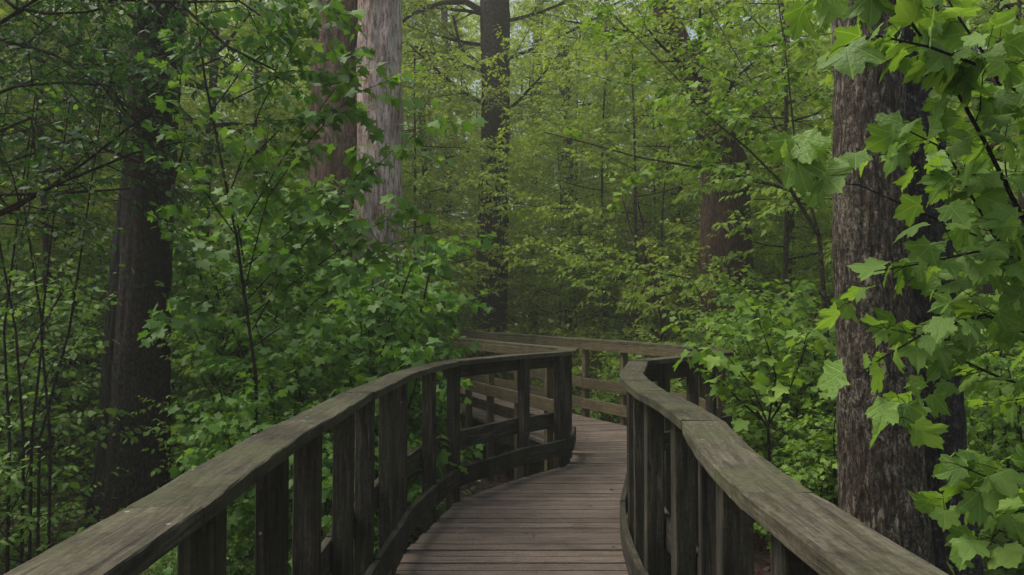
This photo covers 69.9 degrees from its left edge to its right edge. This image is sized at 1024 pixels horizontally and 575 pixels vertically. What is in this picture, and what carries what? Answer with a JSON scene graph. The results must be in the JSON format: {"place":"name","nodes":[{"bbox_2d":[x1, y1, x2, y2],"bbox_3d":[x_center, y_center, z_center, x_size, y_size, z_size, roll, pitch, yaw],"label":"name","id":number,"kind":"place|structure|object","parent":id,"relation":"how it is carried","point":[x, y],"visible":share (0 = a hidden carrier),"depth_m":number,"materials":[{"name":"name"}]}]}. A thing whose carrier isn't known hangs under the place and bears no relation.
{"place":"outdoors","nodes":[
{"label":"outdoors","id":0,"kind":"place"},
{"bbox_2d":[0,314,1009,574],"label":"ground","id":1,"kind":"structure","parent":0,"point":[760,552],"depth_m":8.56,"materials":[{"name":"brown soil"}]},
{"bbox_2d":[0,0,60,288],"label":"woodland tree","id":2,"kind":"object","parent":1,"relation":"on","point":[4,251],"visible":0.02,"depth_m":13.72,"materials":[{"name":"green plant"}]},
{"bbox_2d":[0,400,85,570],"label":"fine leaved shrub","id":3,"kind":"object","parent":1,"relation":"on","point":[28,518],"visible":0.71,"depth_m":5.20,"materials":[{"name":"green plant"}]},
{"bbox_2d":[0,0,105,373],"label":"woodland tree","id":4,"kind":"object","parent":1,"relation":"on","point":[22,99],"visible":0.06,"depth_m":12.92,"materials":[{"name":"green plant"}]},
{"bbox_2d":[0,237,108,489],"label":"fine leaved shrub","id":5,"kind":"object","parent":1,"relation":"on","point":[87,404],"visible":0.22,"depth_m":9.09,"materials":[{"name":"green plant"}]},
{"bbox_2d":[0,0,122,363],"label":"woodland tree","id":6,"kind":"object","parent":1,"relation":"on","point":[14,172],"visible":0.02,"depth_m":17.03,"materials":[{"name":"green plant"}]},
{"bbox_2d":[0,0,123,314],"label":"woodland tree","id":7,"kind":"object","parent":1,"relation":"on","point":[56,118],"visible":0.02,"depth_m":21.21,"materials":[{"name":"green plant"}]},
{"bbox_2d":[0,236,144,528],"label":"fine leaved shrub","id":8,"kind":"object","parent":1,"relation":"on","point":[79,332],"visible":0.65,"depth_m":7.02,"materials":[{"name":"green plant"}]},
{"bbox_2d":[0,77,163,572],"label":"sapling thicket","id":9,"kind":"object","parent":1,"relation":"on","point":[37,458],"visible":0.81,"depth_m":5.16,"materials":[{"name":"green plant"}]},
{"bbox_2d":[0,0,175,438],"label":"woodland tree","id":10,"kind":"object","parent":1,"relation":"on","point":[21,108],"visible":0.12,"depth_m":11.46,"materials":[{"name":"green plant"}]},
{"bbox_2d":[0,237,179,466],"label":"fine leaved shrub","id":11,"kind":"object","parent":1,"relation":"on","point":[37,321],"visible":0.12,"depth_m":9.98,"materials":[{"name":"green plant"}]},
{"bbox_2d":[0,227,184,454],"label":"fine leaved shrub","id":12,"kind":"object","parent":1,"relation":"on","point":[85,280],"visible":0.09,"depth_m":9.79,"materials":[{"name":"green plant"}]},
{"bbox_2d":[0,0,192,407],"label":"slender tree","id":13,"kind":"object","parent":1,"relation":"on","point":[49,95],"visible":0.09,"depth_m":13.00,"materials":[{"name":"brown plant"}]},
{"bbox_2d":[0,0,209,463],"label":"slender tree","id":14,"kind":"object","parent":1,"relation":"on","point":[45,235],"visible":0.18,"depth_m":10.09,"materials":[{"name":"green plant"}]},
{"bbox_2d":[0,17,236,365],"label":"woodland tree","id":15,"kind":"object","parent":1,"relation":"on","point":[95,219],"visible":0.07,"depth_m":15.09,"materials":[{"name":"green plant"}]},
{"bbox_2d":[0,0,262,431],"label":"woodland tree","id":16,"kind":"object","parent":1,"relation":"on","point":[105,206],"visible":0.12,"depth_m":11.85,"materials":[{"name":"green plant"}]},
{"bbox_2d":[25,3,238,360],"bbox_3d":[-12.081,-3.743,23.818,7.825,13.635,8.493,-1,-2,19],"label":"woodland tree","id":17,"kind":"object","parent":1,"relation":"on","point":[178,144],"visible":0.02,"depth_m":23.77,"materials":[{"name":"green plant"}]},
{"bbox_2d":[0,0,278,526],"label":"tree","id":18,"kind":"object","parent":1,"relation":"on","point":[131,370],"visible":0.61,"depth_m":7.34,"materials":[{"name":"green plant"}]},
{"bbox_2d":[1,2,279,325],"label":"woodland tree","id":19,"kind":"object","parent":1,"relation":"on","point":[184,103],"visible":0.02,"depth_m":19.41,"materials":[{"name":"green plant"}]},
{"bbox_2d":[0,0,306,361],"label":"woodland tree","id":20,"kind":"object","parent":1,"relation":"on","point":[39,202],"visible":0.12,"depth_m":12.77,"materials":[{"name":"green plant"}]},
{"bbox_2d":[0,0,320,268],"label":"twiggy tree","id":21,"kind":"object","parent":1,"relation":"on","point":[56,73],"visible":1,"depth_m":3.94,"materials":[{"name":"green plant"}]},
{"bbox_2d":[79,0,306,244],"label":"slender tree","id":22,"kind":"object","parent":1,"relation":"on","point":[229,39],"visible":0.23,"depth_m":13.09,"materials":[{"name":"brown plant"}]},
{"bbox_2d":[61,254,329,479],"bbox_3d":[-3.894,0.979,9.519,3.301,3.193,4.262,0,-2,-9],"label":"fine leaved shrub","id":23,"kind":"object","parent":1,"relation":"on","point":[173,364],"visible":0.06,"depth_m":8.43,"materials":[{"name":"green plant"}]},
{"bbox_2d":[140,531,254,574],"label":"fine leaved shrub","id":24,"kind":"object","parent":1,"relation":"on","point":[168,563],"visible":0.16,"depth_m":4.86,"materials":[{"name":"green plant"}]},
{"bbox_2d":[99,85,299,360],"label":"woodland tree","id":25,"kind":"object","parent":1,"relation":"on","point":[200,103],"visible":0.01,"depth_m":22.37,"materials":[{"name":"green plant"}]},
{"bbox_2d":[97,219,358,474],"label":"young maple","id":26,"kind":"object","parent":1,"relation":"on","point":[192,292],"visible":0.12,"depth_m":7.90,"materials":[{"name":"green plant"}]},
{"bbox_2d":[131,251,346,508],"bbox_3d":[-2.594,1.041,7.586,2.397,2.933,2.258,1,-2,-31],"label":"fine leaved shrub","id":27,"kind":"object","parent":1,"relation":"on","point":[191,370],"visible":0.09,"depth_m":7.20,"materials":[{"name":"green plant"}]},
{"bbox_2d":[177,63,304,289],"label":"woodland tree","id":28,"kind":"object","parent":1,"relation":"on","point":[244,132],"visible":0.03,"depth_m":29.78,"materials":[{"name":"green plant"}]},
{"bbox_2d":[40,1,448,382],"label":"woodland tree","id":29,"kind":"object","parent":1,"relation":"on","point":[244,106],"visible":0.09,"depth_m":13.18,"materials":[{"name":"green plant"}]},
{"bbox_2d":[179,0,312,236],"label":"slender tree","id":30,"kind":"object","parent":1,"relation":"on","point":[231,120],"visible":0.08,"depth_m":16.02,"materials":[{"name":"green plant"}]},
{"bbox_2d":[172,280,338,398],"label":"fine leaved shrub","id":31,"kind":"object","parent":1,"relation":"on","point":[183,395],"depth_m":8.58,"materials":[{"name":"green plant"}]},
{"bbox_2d":[170,242,348,445],"bbox_3d":[-4.124,0.868,11.400,3.642,3.523,4.702,-1,-2,25],"label":"fine leaved shrub","id":32,"kind":"object","parent":1,"relation":"on","point":[174,308],"visible":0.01,"depth_m":9.71,"materials":[{"name":"green plant"}]},
{"bbox_2d":[163,356,413,574],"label":"young maple","id":33,"kind":"object","parent":1,"relation":"on","point":[241,519],"visible":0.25,"depth_m":5.14,"materials":[{"name":"green plant"}]},
{"bbox_2d":[178,0,418,302],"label":"woodland tree","id":34,"kind":"object","parent":1,"relation":"on","point":[306,68],"visible":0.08,"depth_m":16.84,"materials":[{"name":"green plant"}]},
{"bbox_2d":[114,0,488,433],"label":"maple sapling","id":35,"kind":"object","parent":1,"relation":"on","point":[346,76],"visible":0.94,"depth_m":5.33,"materials":[{"name":"green plant"}]},
{"bbox_2d":[179,1,455,271],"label":"woodland tree","id":36,"kind":"object","parent":1,"relation":"on","point":[436,142],"depth_m":22.28,"materials":[{"name":"green plant"}]},
{"bbox_2d":[137,231,499,564],"bbox_3d":[-1.561,0.957,6.703,2.952,3.121,2.718,0,-2,13],"label":"young maple","id":37,"kind":"object","parent":1,"relation":"on","point":[344,362],"visible":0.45,"depth_m":6.49,"materials":[{"name":"green plant"}]},
{"bbox_2d":[170,166,467,443],"bbox_3d":[-2.948,0.289,9.747,3.941,4.526,4.281,-1,-2,29],"label":"young maple","id":38,"kind":"object","parent":1,"relation":"on","point":[203,251],"visible":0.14,"depth_m":9.39,"materials":[{"name":"green plant"}]},
{"bbox_2d":[246,236,461,447],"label":"young maple","id":39,"kind":"object","parent":1,"relation":"on","point":[447,333],"visible":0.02,"depth_m":8.93,"materials":[{"name":"green plant"}]},
{"bbox_2d":[307,0,403,320],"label":"dead tree","id":40,"kind":"object","parent":1,"relation":"on","point":[381,24],"visible":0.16,"depth_m":11.40,"materials":[{"name":"grey plant"}]},
{"bbox_2d":[241,0,518,329],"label":"woodland tree","id":41,"kind":"object","parent":1,"relation":"on","point":[438,205],"visible":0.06,"depth_m":20.15,"materials":[{"name":"green plant"}]},
{"bbox_2d":[250,0,537,330],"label":"woodland tree","id":42,"kind":"object","parent":1,"relation":"on","point":[431,196],"visible":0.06,"depth_m":23.03,"materials":[{"name":"green plant"}]},
{"bbox_2d":[249,35,552,383],"bbox_3d":[-2.171,-1.481,16.870,6.514,8.914,7.687,-1,-2,34],"label":"woodland tree","id":43,"kind":"object","parent":1,"relation":"on","point":[462,224],"visible":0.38,"depth_m":16.33,"materials":[{"name":"green plant"}]},
{"bbox_2d":[403,1,480,285],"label":"slender tree","id":44,"kind":"object","parent":1,"relation":"on","point":[426,149],"visible":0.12,"depth_m":24.11,"materials":[{"name":"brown plant"}]},
{"bbox_2d":[405,5,480,328],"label":"slender tree","id":45,"kind":"object","parent":1,"relation":"on","point":[445,14],"visible":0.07,"depth_m":27.11,"materials":[{"name":"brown plant"}]},
{"bbox_2d":[401,0,516,320],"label":"woodland tree","id":46,"kind":"object","parent":1,"relation":"on","point":[477,126],"visible":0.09,"depth_m":30.32,"materials":[{"name":"green plant"}]},
{"bbox_2d":[402,62,521,329],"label":"woodland tree","id":47,"kind":"object","parent":1,"relation":"on","point":[462,194],"visible":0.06,"depth_m":26.45,"materials":[{"name":"green plant"}]},
{"bbox_2d":[419,81,550,326],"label":"woodland tree","id":48,"kind":"object","parent":1,"relation":"on","point":[476,93],"visible":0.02,"depth_m":35.26,"materials":[{"name":"green plant"}]},
{"bbox_2d":[404,123,597,333],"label":"woodland tree","id":49,"kind":"object","parent":1,"relation":"on","point":[528,289],"visible":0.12,"depth_m":24.29,"materials":[{"name":"green plant"}]},
{"bbox_2d":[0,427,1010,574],"bbox_3d":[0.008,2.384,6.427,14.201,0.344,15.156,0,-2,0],"label":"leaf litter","id":50,"kind":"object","parent":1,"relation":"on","point":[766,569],"visible":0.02,"depth_m":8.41,"materials":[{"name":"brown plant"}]},
{"bbox_2d":[395,383,628,574],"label":"boardwalk","id":51,"kind":"structure","parent":1,"relation":"on","point":[496,546],"depth_m":5.05,"materials":[{"name":"brown wood"}]},
{"bbox_2d":[4,337,577,574],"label":"railing","id":52,"kind":"object","parent":51,"relation":"attached to","point":[185,513],"visible":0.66,"depth_m":3.06,"materials":[{"name":"brown wood"}]},
{"bbox_2d":[428,329,731,425],"bbox_3d":[-0.789,1.798,12.950,1.787,1.984,13.338,1,-2,-32],"label":"railing","id":53,"kind":"object","parent":51,"relation":"attached to","point":[585,382],"visible":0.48,"depth_m":9.94,"materials":[{"name":"brown wood"}]},
{"bbox_2d":[619,352,948,574],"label":"railing","id":54,"kind":"object","parent":51,"relation":"attached to","point":[702,489],"visible":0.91,"depth_m":2.24,"materials":[{"name":"brown wood"}]},
{"bbox_2d":[0,291,1023,574],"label":"undergrowth","id":55,"kind":"object","parent":1,"relation":"on","point":[78,527],"visible":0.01,"depth_m":8.30,"materials":[{"name":"green plant"}]},
{"bbox_2d":[0,461,1023,574],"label":"ground cover","id":56,"kind":"object","parent":1,"relation":"on","point":[987,571],"visible":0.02,"depth_m":6.02,"materials":[{"name":"green plant"}]},
{"bbox_2d":[1,0,1023,340],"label":"wood","id":57,"kind":"object","parent":1,"relation":"on","point":[511,4],"visible":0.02,"depth_m":38.07,"materials":[{"name":"green plant"}]},
{"bbox_2d":[401,0,624,386],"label":"tree","id":58,"kind":"object","parent":1,"relation":"on","point":[491,13],"visible":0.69,"depth_m":18.80,"materials":[{"name":"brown plant"}]},
{"bbox_2d":[453,34,596,321],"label":"woodland tree","id":59,"kind":"object","parent":1,"relation":"on","point":[522,86],"visible":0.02,"depth_m":33.30,"materials":[{"name":"green plant"}]},
{"bbox_2d":[434,0,647,330],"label":"woodland tree","id":60,"kind":"object","parent":1,"relation":"on","point":[529,6],"visible":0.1,"depth_m":28.48,"materials":[{"name":"green plant"}]},
{"bbox_2d":[510,0,582,324],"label":"slender tree","id":61,"kind":"object","parent":1,"relation":"on","point":[536,41],"visible":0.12,"depth_m":30.18,"materials":[{"name":"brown plant"}]},
{"bbox_2d":[464,110,649,392],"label":"woodland tree","id":62,"kind":"object","parent":1,"relation":"on","point":[552,146],"visible":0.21,"depth_m":19.71,"materials":[{"name":"green plant"}]},
{"bbox_2d":[440,0,699,368],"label":"woodland tree","id":63,"kind":"object","parent":1,"relation":"on","point":[563,146],"visible":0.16,"depth_m":20.72,"materials":[{"name":"green plant"}]},
{"bbox_2d":[510,45,632,333],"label":"slender tree","id":64,"kind":"object","parent":1,"relation":"on","point":[563,93],"visible":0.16,"depth_m":23.02,"materials":[{"name":"green plant"}]},
{"bbox_2d":[511,52,645,318],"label":"woodland tree","id":65,"kind":"object","parent":1,"relation":"on","point":[581,164],"visible":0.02,"depth_m":35.91,"materials":[{"name":"green plant"}]},
{"bbox_2d":[463,24,699,395],"bbox_3d":[2.165,-1.639,17.451,6.825,9.338,8.053,0,-2,-12],"label":"woodland tree","id":66,"kind":"object","parent":1,"relation":"on","point":[542,119],"visible":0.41,"depth_m":17.00,"materials":[{"name":"green plant"}]},
{"bbox_2d":[551,0,640,334],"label":"slender tree","id":67,"kind":"object","parent":1,"relation":"on","point":[569,37],"visible":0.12,"depth_m":27.11,"materials":[{"name":"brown plant"}]},
{"bbox_2d":[575,372,619,423],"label":"leafy shrub","id":68,"kind":"object","parent":1,"relation":"on","point":[608,397],"visible":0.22,"depth_m":12.13,"materials":[{"name":"green plant"}]},
{"bbox_2d":[507,109,696,376],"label":"woodland tree","id":69,"kind":"object","parent":1,"relation":"on","point":[548,228],"visible":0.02,"depth_m":24.73,"materials":[{"name":"green plant"}]},
{"bbox_2d":[469,24,784,418],"bbox_3d":[2.594,-1.239,15.085,6.148,8.412,7.255,-2,-3,40],"label":"woodland tree","id":70,"kind":"object","parent":1,"relation":"on","point":[648,307],"visible":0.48,"depth_m":14.68,"materials":[{"name":"green plant"}]},
{"bbox_2d":[561,124,699,341],"bbox_3d":[2.669,-0.250,14.225,3.355,6.140,2.122,0,-2,0],"label":"bare shrub","id":71,"kind":"object","parent":1,"relation":"on","point":[660,313],"visible":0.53,"depth_m":14.50,"materials":[{"name":"brown plant"}]},
{"bbox_2d":[594,352,674,419],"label":"leafy shrub","id":72,"kind":"object","parent":1,"relation":"on","point":[615,358],"visible":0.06,"depth_m":13.35,"materials":[{"name":"green plant"}]},
{"bbox_2d":[508,0,780,327],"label":"woodland tree","id":73,"kind":"object","parent":1,"relation":"on","point":[607,129],"visible":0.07,"depth_m":21.17,"materials":[{"name":"green plant"}]},
{"bbox_2d":[591,169,699,356],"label":"woodland tree","id":74,"kind":"object","parent":1,"relation":"on","point":[646,256],"visible":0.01,"depth_m":26.12,"materials":[{"name":"green plant"}]},
{"bbox_2d":[514,78,782,392],"bbox_3d":[3.508,-1.113,18.380,7.123,8.260,6.037,0,-2,-11],"label":"woodland tree","id":75,"kind":"object","parent":1,"relation":"on","point":[591,184],"visible":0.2,"depth_m":17.71,"materials":[{"name":"green plant"}]},
{"bbox_2d":[579,37,735,328],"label":"woodland tree","id":76,"kind":"object","parent":1,"relation":"on","point":[692,214],"visible":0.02,"depth_m":30.42,"materials":[{"name":"green plant"}]},
{"bbox_2d":[612,3,739,341],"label":"slender tree","id":77,"kind":"object","parent":1,"relation":"on","point":[669,151],"visible":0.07,"depth_m":21.89,"materials":[{"name":"green plant"}]},
{"bbox_2d":[533,0,833,424],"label":"tree","id":78,"kind":"object","parent":1,"relation":"on","point":[713,207],"visible":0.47,"depth_m":12.44,"materials":[{"name":"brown plant"}]},
{"bbox_2d":[544,0,833,487],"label":"arching sapling","id":79,"kind":"object","parent":1,"relation":"on","point":[707,163],"visible":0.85,"depth_m":6.98,"materials":[{"name":"green plant"}]},
{"bbox_2d":[548,0,836,391],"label":"woodland tree","id":80,"kind":"object","parent":1,"relation":"on","point":[605,122],"visible":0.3,"depth_m":15.81,"materials":[{"name":"green plant"}]},
{"bbox_2d":[598,0,832,332],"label":"woodland tree","id":81,"kind":"object","parent":1,"relation":"on","point":[750,73],"visible":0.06,"depth_m":19.57,"materials":[{"name":"green plant"}]},
{"bbox_2d":[623,109,832,322],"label":"woodland tree","id":82,"kind":"object","parent":1,"relation":"on","point":[802,214],"visible":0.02,"depth_m":23.59,"materials":[{"name":"green plant"}]},
{"bbox_2d":[655,255,836,445],"bbox_3d":[3.721,0.994,9.657,4.115,3.083,3.187,-1,-2,18],"label":"fine leaved shrub","id":83,"kind":"object","parent":1,"relation":"on","point":[750,274],"visible":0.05,"depth_m":10.06,"materials":[{"name":"green plant"}]},
{"bbox_2d":[664,121,829,336],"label":"woodland tree","id":84,"kind":"object","parent":1,"relation":"on","point":[688,225],"visible":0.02,"depth_m":22.02,"materials":[{"name":"green plant"}]},
{"bbox_2d":[660,271,837,520],"bbox_3d":[2.887,1.175,7.605,2.566,2.632,2.533,1,-2,-25],"label":"leafy shrub","id":85,"kind":"object","parent":1,"relation":"on","point":[792,312],"visible":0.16,"depth_m":7.47,"materials":[{"name":"green plant"}]},
{"bbox_2d":[673,305,827,461],"bbox_3d":[1.529,1.260,4.548,1.049,2.298,0.573,-2,-3,44],"label":"maple seedling","id":86,"kind":"object","parent":1,"relation":"on","point":[709,359],"visible":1,"depth_m":4.52,"materials":[{"name":"green plant"}]},
{"bbox_2d":[703,4,832,324],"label":"slender tree","id":87,"kind":"object","parent":1,"relation":"on","point":[791,263],"visible":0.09,"depth_m":15.96,"materials":[{"name":"green plant"}]},
{"bbox_2d":[722,314,837,535],"bbox_3d":[2.697,1.340,6.710,2.111,2.194,2.139,0,-2,0],"label":"leafy shrub","id":88,"kind":"object","parent":1,"relation":"on","point":[760,434],"visible":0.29,"depth_m":6.67,"materials":[{"name":"green plant"}]},
{"bbox_2d":[734,56,833,319],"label":"woodland tree","id":89,"kind":"object","parent":1,"relation":"on","point":[773,193],"visible":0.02,"depth_m":26.40,"materials":[{"name":"green plant"}]},
{"bbox_2d":[555,0,1023,417],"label":"woodland tree","id":90,"kind":"object","parent":1,"relation":"on","point":[700,282],"visible":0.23,"depth_m":11.08,"materials":[{"name":"green plant"}]},
{"bbox_2d":[754,398,837,548],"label":"leafy shrub","id":91,"kind":"object","parent":1,"relation":"on","point":[830,462],"visible":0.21,"depth_m":5.71,"materials":[{"name":"green plant"}]},
{"bbox_2d":[667,0,1013,328],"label":"woodland tree","id":92,"kind":"object","parent":1,"relation":"on","point":[821,223],"visible":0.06,"depth_m":14.49,"materials":[{"name":"green plant"}]},
{"bbox_2d":[751,2,944,324],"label":"woodland tree","id":93,"kind":"object","parent":1,"relation":"on","point":[799,238],"visible":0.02,"depth_m":24.03,"materials":[{"name":"green plant"}]},
{"bbox_2d":[735,37,982,332],"bbox_3d":[7.676,-1.303,17.393,6.336,8.670,7.477,0,-2,-6],"label":"woodland tree","id":94,"kind":"object","parent":1,"relation":"on","point":[824,235],"visible":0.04,"depth_m":16.79,"materials":[{"name":"green plant"}]},
{"bbox_2d":[768,0,1023,574],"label":"maple sapling","id":95,"kind":"object","parent":1,"relation":"on","point":[984,486],"visible":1,"depth_m":2.68,"materials":[{"name":"green plant"}]},
{"bbox_2d":[772,0,1023,395],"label":"woodland tree","id":96,"kind":"object","parent":1,"relation":"on","point":[1019,195],"visible":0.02,"depth_m":12.00,"materials":[{"name":"green plant"}]},
{"bbox_2d":[780,1,1022,302],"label":"woodland tree","id":97,"kind":"object","parent":1,"relation":"on","point":[966,116],"visible":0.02,"depth_m":18.20,"materials":[{"name":"green plant"}]},
{"bbox_2d":[832,0,983,574],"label":"tree","id":98,"kind":"object","parent":1,"relation":"on","point":[885,473],"visible":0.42,"depth_m":4.76,"materials":[{"name":"brown plant"}]},
{"bbox_2d":[942,1,1017,370],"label":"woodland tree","id":99,"kind":"object","parent":1,"relation":"on","point":[961,164],"depth_m":19.48,"materials":[{"name":"green plant"}]},
{"bbox_2d":[944,0,1023,440],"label":"slender tree","id":100,"kind":"object","parent":1,"relation":"on","point":[992,145],"visible":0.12,"depth_m":11.98,"materials":[{"name":"green plant"}]},
{"bbox_2d":[949,83,1023,388],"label":"woodland tree","id":101,"kind":"object","parent":1,"relation":"on","point":[950,192],"visible":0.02,"depth_m":13.04,"materials":[{"name":"green plant"}]},
{"bbox_2d":[951,1,1022,368],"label":"woodland tree","id":102,"kind":"object","parent":1,"relation":"on","point":[960,190],"visible":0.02,"depth_m":17.66,"materials":[{"name":"green plant"}]},
{"bbox_2d":[962,348,1023,574],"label":"leafy shrub","id":103,"kind":"object","parent":1,"relation":"on","point":[982,421],"visible":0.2,"depth_m":5.44,"materials":[{"name":"green plant"}]},
{"bbox_2d":[962,282,1023,531],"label":"fine leaved shrub","id":104,"kind":"object","parent":1,"relation":"on","point":[1005,362],"visible":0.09,"depth_m":7.19,"materials":[{"name":"green plant"}]},
{"bbox_2d":[10,0,1022,313],"label":"sky","id":105,"kind":"structure","parent":0,"point":[688,29],"materials":[{"name":"white"}]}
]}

